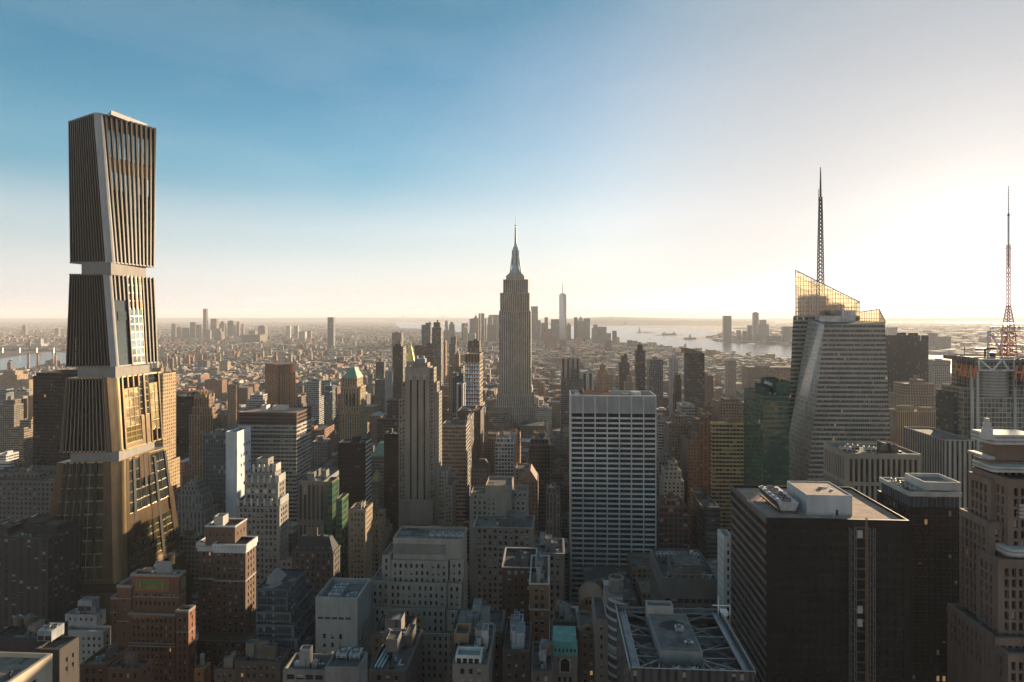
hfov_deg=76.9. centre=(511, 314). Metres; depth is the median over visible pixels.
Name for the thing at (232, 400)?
tan twin tower
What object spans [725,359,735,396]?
apartment slab
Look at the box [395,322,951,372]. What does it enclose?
bay water
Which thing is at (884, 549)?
window
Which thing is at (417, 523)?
city building
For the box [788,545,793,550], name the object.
window
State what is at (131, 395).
window
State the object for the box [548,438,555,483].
city building
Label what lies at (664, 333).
island hall
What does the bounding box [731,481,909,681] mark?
black slab
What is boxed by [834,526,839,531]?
window
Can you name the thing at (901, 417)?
pinstriped tower
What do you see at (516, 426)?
city building
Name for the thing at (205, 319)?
office tower
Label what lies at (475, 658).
penthouse block
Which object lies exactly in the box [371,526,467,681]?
terraced office block
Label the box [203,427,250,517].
white walled tower
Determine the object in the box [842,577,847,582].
window
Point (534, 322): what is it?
office tower
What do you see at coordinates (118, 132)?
window
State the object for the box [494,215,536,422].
needle spired skyscraper
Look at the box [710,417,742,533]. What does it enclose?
bronze banded tower
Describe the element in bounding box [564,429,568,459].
city building
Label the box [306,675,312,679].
window
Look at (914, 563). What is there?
windows
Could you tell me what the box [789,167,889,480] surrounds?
crystalline tower
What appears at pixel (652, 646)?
open truss roof tower
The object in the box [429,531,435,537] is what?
cooling unit
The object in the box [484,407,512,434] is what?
city building
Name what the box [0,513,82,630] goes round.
dark pier office
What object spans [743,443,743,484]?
city building
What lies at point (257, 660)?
brown rowhouse
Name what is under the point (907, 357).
numbered dark tower
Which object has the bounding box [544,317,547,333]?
office tower
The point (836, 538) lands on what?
window
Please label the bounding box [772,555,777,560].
window
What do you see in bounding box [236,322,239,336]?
office tower
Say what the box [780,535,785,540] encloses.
window
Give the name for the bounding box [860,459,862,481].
window
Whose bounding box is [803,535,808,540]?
window
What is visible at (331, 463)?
city building
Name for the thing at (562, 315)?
tapered glass tower
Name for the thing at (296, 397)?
city building
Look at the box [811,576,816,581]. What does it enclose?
window
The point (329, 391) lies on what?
blue roofed block
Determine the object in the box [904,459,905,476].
window
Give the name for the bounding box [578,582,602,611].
barrel roof building
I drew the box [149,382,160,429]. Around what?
window
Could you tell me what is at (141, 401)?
window
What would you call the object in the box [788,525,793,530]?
window
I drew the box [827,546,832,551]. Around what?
window
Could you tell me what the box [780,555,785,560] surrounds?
window
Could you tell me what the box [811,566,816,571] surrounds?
window
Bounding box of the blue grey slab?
[0,387,31,402]
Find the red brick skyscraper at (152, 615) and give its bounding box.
[110,561,195,681]
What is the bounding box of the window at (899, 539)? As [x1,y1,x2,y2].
[897,537,902,542]
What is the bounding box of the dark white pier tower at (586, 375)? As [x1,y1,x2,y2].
[580,369,592,389]
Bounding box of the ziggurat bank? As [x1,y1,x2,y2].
[170,475,218,552]
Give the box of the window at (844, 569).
[842,567,847,572]
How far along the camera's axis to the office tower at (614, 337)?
4962.23 m
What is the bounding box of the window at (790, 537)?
[788,535,793,540]
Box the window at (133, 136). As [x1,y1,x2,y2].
[133,136,134,161]
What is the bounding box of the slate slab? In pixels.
[561,365,583,428]
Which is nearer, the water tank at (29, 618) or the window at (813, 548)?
the window at (813, 548)
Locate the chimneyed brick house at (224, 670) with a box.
[214,651,236,681]
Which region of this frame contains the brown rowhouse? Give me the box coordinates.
[235,639,290,681]
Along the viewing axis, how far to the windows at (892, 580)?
245.70 m
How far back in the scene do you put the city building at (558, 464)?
887.06 m
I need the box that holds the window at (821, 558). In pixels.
[819,556,824,561]
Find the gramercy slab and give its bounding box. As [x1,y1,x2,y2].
[312,436,331,469]
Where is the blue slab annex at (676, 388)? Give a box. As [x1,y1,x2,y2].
[673,372,680,412]
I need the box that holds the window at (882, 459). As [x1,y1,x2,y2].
[882,459,883,476]
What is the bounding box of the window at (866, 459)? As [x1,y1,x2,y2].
[866,459,867,481]
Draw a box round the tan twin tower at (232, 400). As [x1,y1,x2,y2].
[227,382,243,426]
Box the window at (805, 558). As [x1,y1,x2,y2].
[803,556,808,561]
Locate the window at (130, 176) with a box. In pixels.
[130,176,133,255]
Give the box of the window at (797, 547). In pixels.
[795,545,800,550]
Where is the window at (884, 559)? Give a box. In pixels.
[882,557,887,562]
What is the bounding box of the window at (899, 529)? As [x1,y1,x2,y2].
[897,527,902,532]
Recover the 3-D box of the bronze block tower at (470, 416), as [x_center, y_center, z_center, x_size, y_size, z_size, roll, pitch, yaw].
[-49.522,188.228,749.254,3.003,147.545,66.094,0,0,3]
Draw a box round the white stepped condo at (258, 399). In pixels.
[246,392,266,408]
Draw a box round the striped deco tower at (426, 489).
[398,356,455,528]
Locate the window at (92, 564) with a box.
[57,461,103,580]
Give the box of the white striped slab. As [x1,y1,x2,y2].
[669,353,677,418]
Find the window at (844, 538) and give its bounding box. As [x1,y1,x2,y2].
[842,536,847,541]
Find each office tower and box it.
[22,325,27,334]
[31,339,47,345]
[33,370,76,464]
[55,328,60,335]
[171,324,176,337]
[176,327,179,337]
[182,328,188,338]
[190,322,197,337]
[196,325,200,337]
[203,309,207,336]
[206,330,211,338]
[210,319,218,336]
[214,328,223,339]
[219,321,225,336]
[227,320,235,337]
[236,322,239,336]
[241,324,244,334]
[241,334,266,341]
[258,325,267,336]
[286,326,290,337]
[294,326,298,337]
[298,332,306,340]
[307,331,311,338]
[327,317,334,347]
[443,330,450,342]
[449,322,454,336]
[461,323,467,339]
[463,325,466,341]
[465,352,482,405]
[468,333,475,340]
[469,319,471,332]
[472,315,478,339]
[478,313,480,339]
[481,313,484,341]
[485,318,486,339]
[487,315,492,324]
[487,325,496,341]
[492,315,498,338]
[531,306,537,339]
[538,320,540,340]
[541,323,544,340]
[543,329,553,346]
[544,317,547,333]
[551,319,558,341]
[559,340,565,349]
[566,323,570,340]
[574,317,576,339]
[576,338,580,347]
[577,316,583,338]
[584,318,589,340]
[592,325,597,342]
[598,327,605,343]
[605,341,611,350]
[606,333,610,340]
[612,331,616,345]
[627,340,631,346]
[722,316,730,342]
[736,330,740,340]
[742,331,746,339]
[747,325,751,340]
[752,312,758,339]
[753,334,761,341]
[756,320,768,339]
[767,335,780,341]
[781,327,792,341]
[886,327,896,334]
[928,333,937,346]
[936,336,950,348]
[948,351,970,354]
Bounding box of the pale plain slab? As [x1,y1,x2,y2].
[561,357,579,378]
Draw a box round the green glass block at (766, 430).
[744,377,789,485]
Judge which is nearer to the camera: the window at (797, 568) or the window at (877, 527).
the window at (877, 527)
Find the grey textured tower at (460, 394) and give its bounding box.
[456,382,464,416]
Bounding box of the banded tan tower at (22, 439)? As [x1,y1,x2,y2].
[11,416,32,464]
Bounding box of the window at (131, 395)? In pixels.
[124,387,139,427]
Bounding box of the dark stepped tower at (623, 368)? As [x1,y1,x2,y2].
[618,354,628,389]
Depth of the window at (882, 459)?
407.67 m
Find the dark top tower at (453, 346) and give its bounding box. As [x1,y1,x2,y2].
[449,335,456,365]
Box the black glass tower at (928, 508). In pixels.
[877,473,961,681]
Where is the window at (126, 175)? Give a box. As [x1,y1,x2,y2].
[126,175,130,261]
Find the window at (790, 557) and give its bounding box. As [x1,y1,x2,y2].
[788,555,793,560]
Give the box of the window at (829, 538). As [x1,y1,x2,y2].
[827,536,832,541]
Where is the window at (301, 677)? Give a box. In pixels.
[296,675,303,679]
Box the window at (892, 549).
[890,547,895,552]
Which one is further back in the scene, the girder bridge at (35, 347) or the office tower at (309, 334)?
the office tower at (309, 334)
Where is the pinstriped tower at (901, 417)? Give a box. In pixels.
[889,405,935,447]
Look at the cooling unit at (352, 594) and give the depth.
310.35 m
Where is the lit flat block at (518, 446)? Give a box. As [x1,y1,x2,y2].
[510,429,544,464]
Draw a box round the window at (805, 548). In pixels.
[803,545,808,551]
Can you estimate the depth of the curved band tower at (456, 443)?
704.91 m
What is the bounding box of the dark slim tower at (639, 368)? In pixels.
[634,342,644,390]
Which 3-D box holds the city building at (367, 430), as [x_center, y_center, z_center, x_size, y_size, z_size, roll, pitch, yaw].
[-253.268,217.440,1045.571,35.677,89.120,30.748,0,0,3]
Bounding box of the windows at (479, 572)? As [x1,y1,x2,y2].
[478,565,501,609]
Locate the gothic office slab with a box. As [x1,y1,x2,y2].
[152,368,179,497]
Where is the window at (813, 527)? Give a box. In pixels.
[811,525,816,530]
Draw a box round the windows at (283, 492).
[249,492,286,586]
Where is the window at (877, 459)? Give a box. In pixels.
[877,459,878,481]
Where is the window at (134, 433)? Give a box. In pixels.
[126,423,141,443]
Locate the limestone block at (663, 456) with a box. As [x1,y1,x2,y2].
[656,448,671,494]
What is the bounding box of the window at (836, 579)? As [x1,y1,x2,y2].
[834,577,839,582]
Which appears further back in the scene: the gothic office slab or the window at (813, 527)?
the gothic office slab
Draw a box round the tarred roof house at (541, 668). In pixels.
[531,639,552,681]
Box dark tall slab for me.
[393,341,405,397]
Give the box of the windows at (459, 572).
[374,566,460,681]
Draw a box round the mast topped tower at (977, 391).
[904,186,1023,507]
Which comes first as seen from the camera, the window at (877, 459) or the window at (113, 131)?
the window at (877, 459)
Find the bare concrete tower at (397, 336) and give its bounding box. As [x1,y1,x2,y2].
[392,331,402,371]
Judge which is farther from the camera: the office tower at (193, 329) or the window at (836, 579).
the office tower at (193, 329)
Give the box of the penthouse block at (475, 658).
[452,621,495,681]
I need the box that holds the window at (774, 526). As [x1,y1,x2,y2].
[772,524,777,529]
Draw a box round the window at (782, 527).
[780,525,785,530]
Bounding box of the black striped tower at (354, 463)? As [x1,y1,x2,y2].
[338,436,371,509]
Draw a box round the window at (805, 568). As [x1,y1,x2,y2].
[803,566,808,571]
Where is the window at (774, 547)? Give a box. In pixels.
[772,545,777,550]
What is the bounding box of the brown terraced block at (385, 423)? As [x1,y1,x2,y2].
[377,394,399,444]
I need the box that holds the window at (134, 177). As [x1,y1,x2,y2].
[134,177,137,262]
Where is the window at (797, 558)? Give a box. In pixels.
[795,556,800,561]
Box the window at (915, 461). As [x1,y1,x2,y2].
[914,460,916,472]
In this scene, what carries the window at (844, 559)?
in the black slab
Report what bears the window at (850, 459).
in the slotted pier block at (861, 471)
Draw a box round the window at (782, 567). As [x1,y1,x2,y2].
[780,565,785,570]
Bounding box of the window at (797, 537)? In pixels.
[795,535,800,540]
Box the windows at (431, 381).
[400,381,449,521]
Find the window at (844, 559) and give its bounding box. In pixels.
[842,557,847,562]
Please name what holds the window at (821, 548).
in the black slab
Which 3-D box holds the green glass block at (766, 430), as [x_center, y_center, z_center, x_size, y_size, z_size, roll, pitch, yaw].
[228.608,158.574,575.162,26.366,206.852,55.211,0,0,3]
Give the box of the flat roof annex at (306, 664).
[283,645,332,681]
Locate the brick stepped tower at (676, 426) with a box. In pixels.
[664,410,690,469]
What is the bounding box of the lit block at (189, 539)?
[176,530,202,591]
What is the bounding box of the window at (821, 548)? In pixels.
[819,546,824,551]
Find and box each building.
[0,462,55,520]
[176,388,206,395]
[192,591,197,628]
[195,634,197,666]
[221,412,226,426]
[263,389,297,406]
[292,527,340,591]
[298,394,305,406]
[311,424,336,451]
[319,457,337,469]
[324,411,339,432]
[367,422,368,438]
[369,624,422,681]
[372,516,381,578]
[374,504,385,553]
[386,519,392,548]
[404,522,456,526]
[442,393,447,407]
[442,409,447,421]
[458,521,468,565]
[468,573,468,608]
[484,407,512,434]
[484,430,512,474]
[492,397,495,406]
[501,547,537,628]
[502,611,531,681]
[513,422,521,430]
[516,463,528,484]
[521,419,548,438]
[534,532,564,640]
[546,432,563,458]
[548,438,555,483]
[551,459,568,476]
[551,467,568,484]
[552,626,577,681]
[553,603,577,642]
[555,394,560,410]
[560,480,568,517]
[560,510,568,540]
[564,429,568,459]
[564,474,568,480]
[577,611,592,681]
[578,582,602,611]
[583,565,636,605]
[591,596,607,681]
[603,580,627,681]
[627,552,649,597]
[636,579,649,605]
[656,491,687,548]
[705,558,716,576]
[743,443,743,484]
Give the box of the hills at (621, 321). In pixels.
[550,317,774,325]
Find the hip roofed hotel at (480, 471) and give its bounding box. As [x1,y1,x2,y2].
[471,458,489,489]
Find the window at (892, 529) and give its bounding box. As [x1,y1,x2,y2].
[890,527,895,532]
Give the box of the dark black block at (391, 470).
[384,428,397,536]
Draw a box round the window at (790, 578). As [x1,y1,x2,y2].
[788,576,793,581]
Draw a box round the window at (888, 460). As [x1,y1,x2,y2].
[887,459,889,476]
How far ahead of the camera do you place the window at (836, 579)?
245.52 m
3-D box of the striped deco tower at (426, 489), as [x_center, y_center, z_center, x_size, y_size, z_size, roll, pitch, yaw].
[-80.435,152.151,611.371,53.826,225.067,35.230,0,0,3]
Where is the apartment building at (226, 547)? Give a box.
[196,513,257,681]
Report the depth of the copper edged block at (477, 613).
249.58 m
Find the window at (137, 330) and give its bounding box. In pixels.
[128,277,144,363]
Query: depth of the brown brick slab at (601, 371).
1590.07 m
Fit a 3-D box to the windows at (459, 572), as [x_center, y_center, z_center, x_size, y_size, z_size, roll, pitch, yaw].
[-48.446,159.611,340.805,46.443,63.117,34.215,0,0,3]
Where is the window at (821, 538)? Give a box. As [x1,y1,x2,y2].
[819,536,824,541]
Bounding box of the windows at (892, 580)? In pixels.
[772,578,902,681]
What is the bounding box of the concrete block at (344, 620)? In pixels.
[315,577,370,681]
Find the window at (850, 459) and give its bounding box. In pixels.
[850,459,851,481]
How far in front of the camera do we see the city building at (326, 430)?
982.06 m
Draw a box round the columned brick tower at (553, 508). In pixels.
[546,480,559,537]
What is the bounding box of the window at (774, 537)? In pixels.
[772,535,777,540]
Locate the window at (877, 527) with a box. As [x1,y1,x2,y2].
[874,526,879,531]
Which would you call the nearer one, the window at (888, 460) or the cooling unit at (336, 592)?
the cooling unit at (336, 592)
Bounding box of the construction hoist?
[849,518,875,681]
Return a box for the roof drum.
[609,574,623,594]
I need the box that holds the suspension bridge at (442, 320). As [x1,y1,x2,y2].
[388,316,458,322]
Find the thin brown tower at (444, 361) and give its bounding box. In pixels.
[443,340,446,384]
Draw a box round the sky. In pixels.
[0,0,1023,317]
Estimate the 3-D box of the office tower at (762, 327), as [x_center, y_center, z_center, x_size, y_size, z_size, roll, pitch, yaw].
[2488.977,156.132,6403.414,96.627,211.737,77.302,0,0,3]
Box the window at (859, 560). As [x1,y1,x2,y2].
[858,557,863,562]
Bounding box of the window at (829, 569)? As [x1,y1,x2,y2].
[827,566,832,572]
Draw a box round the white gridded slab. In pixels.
[569,390,655,607]
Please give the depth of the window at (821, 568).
245.88 m
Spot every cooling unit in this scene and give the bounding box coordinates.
[37,622,63,641]
[78,596,99,611]
[328,589,343,596]
[333,583,348,592]
[336,646,350,658]
[346,591,357,596]
[349,646,362,659]
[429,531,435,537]
[436,531,442,537]
[442,531,449,537]
[449,531,455,537]
[456,531,462,538]
[656,551,664,558]
[667,551,675,556]
[674,623,683,632]
[684,638,693,644]
[690,552,698,558]
[839,445,851,451]
[846,443,858,450]
[862,445,875,452]
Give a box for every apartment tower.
[0,396,22,452]
[704,373,712,404]
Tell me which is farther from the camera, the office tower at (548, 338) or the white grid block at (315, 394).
the office tower at (548, 338)
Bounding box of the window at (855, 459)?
[855,459,856,481]
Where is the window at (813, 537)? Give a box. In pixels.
[811,535,816,540]
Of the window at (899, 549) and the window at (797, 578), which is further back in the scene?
the window at (797, 578)
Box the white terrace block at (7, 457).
[0,450,18,468]
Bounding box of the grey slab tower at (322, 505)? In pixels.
[298,466,347,577]
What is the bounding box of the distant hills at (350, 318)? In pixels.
[0,317,549,319]
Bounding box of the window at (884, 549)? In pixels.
[882,547,887,552]
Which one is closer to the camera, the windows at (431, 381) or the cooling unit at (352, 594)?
the cooling unit at (352, 594)
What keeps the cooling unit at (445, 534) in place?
on the terraced office block at (421, 575)
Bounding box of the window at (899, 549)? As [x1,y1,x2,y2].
[897,547,902,552]
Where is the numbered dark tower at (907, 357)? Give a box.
[886,333,927,391]
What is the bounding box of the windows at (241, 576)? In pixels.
[203,568,253,681]
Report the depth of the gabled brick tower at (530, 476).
559.97 m
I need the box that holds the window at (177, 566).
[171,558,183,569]
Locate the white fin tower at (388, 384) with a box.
[385,370,391,414]
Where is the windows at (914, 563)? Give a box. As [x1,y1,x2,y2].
[913,562,957,681]
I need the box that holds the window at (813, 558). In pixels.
[811,556,816,561]
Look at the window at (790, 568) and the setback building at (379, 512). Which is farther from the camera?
the setback building at (379, 512)
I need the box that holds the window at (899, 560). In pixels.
[897,558,902,563]
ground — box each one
[0,318,1023,389]
[654,334,683,335]
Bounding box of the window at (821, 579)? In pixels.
[819,577,824,582]
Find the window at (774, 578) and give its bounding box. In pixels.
[772,575,777,580]
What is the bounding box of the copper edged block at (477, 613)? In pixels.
[451,598,504,681]
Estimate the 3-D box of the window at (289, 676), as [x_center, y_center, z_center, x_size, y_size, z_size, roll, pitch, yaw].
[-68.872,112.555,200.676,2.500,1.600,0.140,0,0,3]
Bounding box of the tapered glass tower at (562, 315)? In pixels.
[559,282,565,339]
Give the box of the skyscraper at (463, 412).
[457,404,483,462]
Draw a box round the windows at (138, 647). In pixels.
[138,647,185,680]
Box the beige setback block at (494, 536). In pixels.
[473,510,534,609]
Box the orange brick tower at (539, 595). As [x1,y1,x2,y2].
[529,551,549,643]
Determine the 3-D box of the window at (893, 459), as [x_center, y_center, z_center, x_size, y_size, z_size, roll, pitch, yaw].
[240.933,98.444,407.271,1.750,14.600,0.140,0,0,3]
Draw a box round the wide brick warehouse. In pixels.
[742,365,790,389]
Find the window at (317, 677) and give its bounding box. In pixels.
[315,675,322,679]
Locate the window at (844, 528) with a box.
[842,526,847,531]
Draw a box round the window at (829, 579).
[827,577,832,582]
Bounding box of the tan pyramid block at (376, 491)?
[371,468,381,519]
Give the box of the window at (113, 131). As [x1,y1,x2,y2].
[113,131,115,157]
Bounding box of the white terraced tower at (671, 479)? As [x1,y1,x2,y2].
[660,457,683,500]
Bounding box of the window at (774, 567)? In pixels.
[772,565,777,570]
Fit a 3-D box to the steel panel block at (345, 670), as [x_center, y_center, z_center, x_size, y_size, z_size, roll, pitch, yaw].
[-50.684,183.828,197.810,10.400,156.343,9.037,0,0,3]
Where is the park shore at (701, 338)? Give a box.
[677,337,711,339]
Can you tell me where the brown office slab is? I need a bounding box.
[414,343,431,364]
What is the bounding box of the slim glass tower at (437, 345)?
[432,320,442,389]
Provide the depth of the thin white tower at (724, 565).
294.96 m
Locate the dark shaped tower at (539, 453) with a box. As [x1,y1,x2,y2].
[529,432,549,537]
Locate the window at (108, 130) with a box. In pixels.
[108,130,111,156]
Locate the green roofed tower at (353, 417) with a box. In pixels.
[339,366,367,440]
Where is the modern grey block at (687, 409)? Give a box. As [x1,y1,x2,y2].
[676,402,694,429]
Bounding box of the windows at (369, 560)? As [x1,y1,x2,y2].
[351,560,369,577]
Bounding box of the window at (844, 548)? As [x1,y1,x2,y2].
[842,546,847,551]
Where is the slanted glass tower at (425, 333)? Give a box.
[421,322,431,344]
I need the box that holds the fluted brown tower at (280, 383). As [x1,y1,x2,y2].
[265,362,295,406]
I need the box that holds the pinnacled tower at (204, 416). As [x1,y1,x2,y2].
[189,389,220,480]
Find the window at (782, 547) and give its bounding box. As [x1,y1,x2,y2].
[780,545,785,550]
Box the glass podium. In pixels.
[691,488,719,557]
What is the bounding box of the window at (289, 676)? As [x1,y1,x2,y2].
[287,674,293,678]
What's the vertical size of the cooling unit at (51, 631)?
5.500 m
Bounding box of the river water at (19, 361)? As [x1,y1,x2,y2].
[0,352,65,369]
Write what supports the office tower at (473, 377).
on the ground at (7, 354)
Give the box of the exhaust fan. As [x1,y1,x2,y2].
[689,665,702,668]
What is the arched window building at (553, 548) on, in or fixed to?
on the ground at (7, 354)
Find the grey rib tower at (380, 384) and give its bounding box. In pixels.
[375,359,385,412]
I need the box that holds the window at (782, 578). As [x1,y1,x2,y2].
[780,576,785,581]
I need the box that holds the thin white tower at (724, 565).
[717,529,730,628]
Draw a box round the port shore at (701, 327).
[638,326,746,328]
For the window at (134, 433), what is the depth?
467.05 m
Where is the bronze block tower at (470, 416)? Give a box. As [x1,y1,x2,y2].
[464,412,473,492]
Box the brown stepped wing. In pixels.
[681,427,698,548]
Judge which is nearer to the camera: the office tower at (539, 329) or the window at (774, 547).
the window at (774, 547)
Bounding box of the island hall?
[662,332,676,334]
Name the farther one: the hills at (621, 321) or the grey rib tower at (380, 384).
the hills at (621, 321)
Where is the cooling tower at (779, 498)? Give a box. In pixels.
[758,485,798,513]
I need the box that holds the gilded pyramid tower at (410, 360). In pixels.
[406,342,413,366]
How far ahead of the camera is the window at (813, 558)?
246.06 m
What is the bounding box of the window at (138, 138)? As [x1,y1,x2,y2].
[138,138,139,163]
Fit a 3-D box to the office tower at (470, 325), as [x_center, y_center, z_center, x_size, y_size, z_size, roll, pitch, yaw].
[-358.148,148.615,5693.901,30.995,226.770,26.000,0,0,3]
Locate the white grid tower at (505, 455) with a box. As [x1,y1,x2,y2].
[495,431,515,484]
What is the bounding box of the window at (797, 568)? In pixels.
[795,566,800,571]
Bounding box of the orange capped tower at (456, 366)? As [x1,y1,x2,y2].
[448,351,464,419]
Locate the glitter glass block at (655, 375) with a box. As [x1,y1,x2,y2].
[646,357,662,407]
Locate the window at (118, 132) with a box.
[118,132,120,158]
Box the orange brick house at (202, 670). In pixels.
[194,653,210,681]
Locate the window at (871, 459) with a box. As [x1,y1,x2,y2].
[871,459,872,481]
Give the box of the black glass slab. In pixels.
[176,391,199,459]
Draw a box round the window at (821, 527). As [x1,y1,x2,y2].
[819,525,824,530]
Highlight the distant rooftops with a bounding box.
[0,323,1023,681]
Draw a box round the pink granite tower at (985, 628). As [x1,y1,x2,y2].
[947,418,1023,681]
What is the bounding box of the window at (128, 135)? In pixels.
[128,135,130,160]
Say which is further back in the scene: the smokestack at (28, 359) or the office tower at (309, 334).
the office tower at (309, 334)
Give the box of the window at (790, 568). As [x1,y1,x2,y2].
[788,566,793,571]
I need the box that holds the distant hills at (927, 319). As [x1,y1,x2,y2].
[759,318,1023,320]
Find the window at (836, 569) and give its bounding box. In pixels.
[834,567,839,572]
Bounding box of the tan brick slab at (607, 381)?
[603,372,611,389]
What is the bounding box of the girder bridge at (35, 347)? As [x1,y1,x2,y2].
[0,346,66,352]
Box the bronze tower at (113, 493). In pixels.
[49,110,195,625]
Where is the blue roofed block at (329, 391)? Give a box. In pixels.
[324,382,334,429]
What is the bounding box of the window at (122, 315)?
[118,311,150,319]
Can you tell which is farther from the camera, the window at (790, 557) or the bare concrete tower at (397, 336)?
the bare concrete tower at (397, 336)
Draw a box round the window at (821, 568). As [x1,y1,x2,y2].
[819,566,824,571]
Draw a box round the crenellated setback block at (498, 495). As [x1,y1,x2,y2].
[469,476,529,608]
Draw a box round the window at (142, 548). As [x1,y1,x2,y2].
[131,509,174,568]
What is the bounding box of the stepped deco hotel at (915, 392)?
[888,375,935,409]
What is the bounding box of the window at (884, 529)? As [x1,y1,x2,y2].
[882,526,887,532]
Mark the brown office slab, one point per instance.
(420, 350)
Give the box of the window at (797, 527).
[795,525,800,530]
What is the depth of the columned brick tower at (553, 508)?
479.10 m
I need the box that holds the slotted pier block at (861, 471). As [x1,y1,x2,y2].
[823,440,920,501]
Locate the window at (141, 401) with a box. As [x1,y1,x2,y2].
[138,374,149,415]
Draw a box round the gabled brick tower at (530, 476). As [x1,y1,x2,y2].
[521,464,538,537]
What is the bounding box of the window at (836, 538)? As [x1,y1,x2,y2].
[834,536,839,541]
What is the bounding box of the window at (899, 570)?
[897,568,902,573]
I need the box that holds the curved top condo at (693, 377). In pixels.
[681,347,703,415]
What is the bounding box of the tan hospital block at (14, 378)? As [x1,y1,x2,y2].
[0,369,32,397]
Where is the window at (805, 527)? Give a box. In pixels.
[803,525,808,530]
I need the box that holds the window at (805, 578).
[803,576,808,581]
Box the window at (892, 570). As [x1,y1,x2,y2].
[890,568,895,573]
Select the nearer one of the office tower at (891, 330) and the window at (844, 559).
the window at (844, 559)
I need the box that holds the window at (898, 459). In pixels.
[898,459,899,476]
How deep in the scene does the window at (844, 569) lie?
245.34 m
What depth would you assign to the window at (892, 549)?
244.32 m
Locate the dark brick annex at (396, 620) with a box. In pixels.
[371,611,416,664]
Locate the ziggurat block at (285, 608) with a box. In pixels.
[256,568,318,657]
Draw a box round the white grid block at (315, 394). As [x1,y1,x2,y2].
[306,379,323,423]
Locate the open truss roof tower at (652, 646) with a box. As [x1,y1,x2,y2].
[615,596,755,681]
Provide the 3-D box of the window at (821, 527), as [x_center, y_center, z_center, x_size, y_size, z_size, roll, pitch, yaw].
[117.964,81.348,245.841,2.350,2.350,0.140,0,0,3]
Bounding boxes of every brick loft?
[80,642,130,681]
[107,651,152,681]
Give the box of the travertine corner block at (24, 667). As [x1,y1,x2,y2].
[0,652,52,681]
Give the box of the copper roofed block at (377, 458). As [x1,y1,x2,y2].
[371,441,383,507]
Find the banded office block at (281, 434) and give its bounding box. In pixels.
[237,404,311,523]
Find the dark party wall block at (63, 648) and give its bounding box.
[0,619,78,681]
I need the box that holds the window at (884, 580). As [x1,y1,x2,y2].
[882,578,887,583]
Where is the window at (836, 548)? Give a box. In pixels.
[834,546,839,551]
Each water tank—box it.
[13,614,23,629]
[23,613,35,628]
[382,628,391,647]
[541,639,552,660]
[555,599,564,616]
[880,443,888,452]
[889,444,897,453]
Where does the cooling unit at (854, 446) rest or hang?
on the slotted pier block at (861, 471)
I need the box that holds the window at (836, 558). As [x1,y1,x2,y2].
[834,556,839,561]
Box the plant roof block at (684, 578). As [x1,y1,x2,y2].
[650,548,716,607]
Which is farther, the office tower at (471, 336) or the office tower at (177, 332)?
the office tower at (177, 332)
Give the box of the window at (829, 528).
[827,525,832,531]
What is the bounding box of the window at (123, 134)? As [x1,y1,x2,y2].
[123,134,125,159]
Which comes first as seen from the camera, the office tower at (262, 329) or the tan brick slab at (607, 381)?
the tan brick slab at (607, 381)
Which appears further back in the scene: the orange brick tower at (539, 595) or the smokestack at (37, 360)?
the smokestack at (37, 360)
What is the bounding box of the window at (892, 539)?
[890,537,895,542]
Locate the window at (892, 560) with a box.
[890,558,895,563]
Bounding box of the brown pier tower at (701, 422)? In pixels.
[692,411,711,494]
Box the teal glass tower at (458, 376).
[452,368,464,419]
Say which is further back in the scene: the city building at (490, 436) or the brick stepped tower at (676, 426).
the city building at (490, 436)
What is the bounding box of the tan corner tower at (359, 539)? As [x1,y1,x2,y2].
[348,500,372,579]
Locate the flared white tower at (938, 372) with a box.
[928,359,950,394]
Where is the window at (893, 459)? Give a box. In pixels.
[893,459,894,476]
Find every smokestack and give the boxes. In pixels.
[27,353,29,367]
[36,353,38,366]
[54,353,56,366]
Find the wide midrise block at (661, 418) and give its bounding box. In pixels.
[656,413,671,453]
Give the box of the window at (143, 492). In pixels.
[129,450,168,513]
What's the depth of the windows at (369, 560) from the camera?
457.80 m
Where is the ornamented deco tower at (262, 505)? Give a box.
[236,456,291,587]
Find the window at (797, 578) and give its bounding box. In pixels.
[795,576,800,581]
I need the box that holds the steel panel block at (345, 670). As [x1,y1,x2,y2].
[325,651,367,681]
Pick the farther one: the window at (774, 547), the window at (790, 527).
the window at (774, 547)
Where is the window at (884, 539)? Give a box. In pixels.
[882,537,887,542]
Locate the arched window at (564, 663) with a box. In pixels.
[561,659,568,671]
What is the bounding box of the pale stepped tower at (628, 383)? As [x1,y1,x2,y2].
[624,373,632,389]
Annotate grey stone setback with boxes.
[65,605,110,681]
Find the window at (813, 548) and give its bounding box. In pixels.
[811,546,816,551]
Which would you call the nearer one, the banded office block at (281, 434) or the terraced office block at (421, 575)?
the terraced office block at (421, 575)
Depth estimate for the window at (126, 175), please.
468.71 m
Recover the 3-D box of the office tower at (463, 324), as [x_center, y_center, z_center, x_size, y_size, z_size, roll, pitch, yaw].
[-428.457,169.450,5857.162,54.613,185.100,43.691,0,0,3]
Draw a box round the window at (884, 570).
[882,568,887,573]
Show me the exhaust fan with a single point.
(696, 667)
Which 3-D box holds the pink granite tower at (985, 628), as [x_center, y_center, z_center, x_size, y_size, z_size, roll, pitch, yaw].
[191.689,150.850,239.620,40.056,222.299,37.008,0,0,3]
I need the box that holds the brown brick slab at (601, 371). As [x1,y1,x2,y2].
[597,363,606,389]
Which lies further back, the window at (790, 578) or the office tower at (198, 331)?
the office tower at (198, 331)
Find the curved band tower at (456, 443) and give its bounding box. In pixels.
[442,417,469,526]
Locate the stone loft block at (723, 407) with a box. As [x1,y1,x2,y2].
[712,395,743,442]
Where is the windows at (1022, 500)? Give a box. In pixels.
[951,490,1023,680]
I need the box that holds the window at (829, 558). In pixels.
[827,556,832,561]

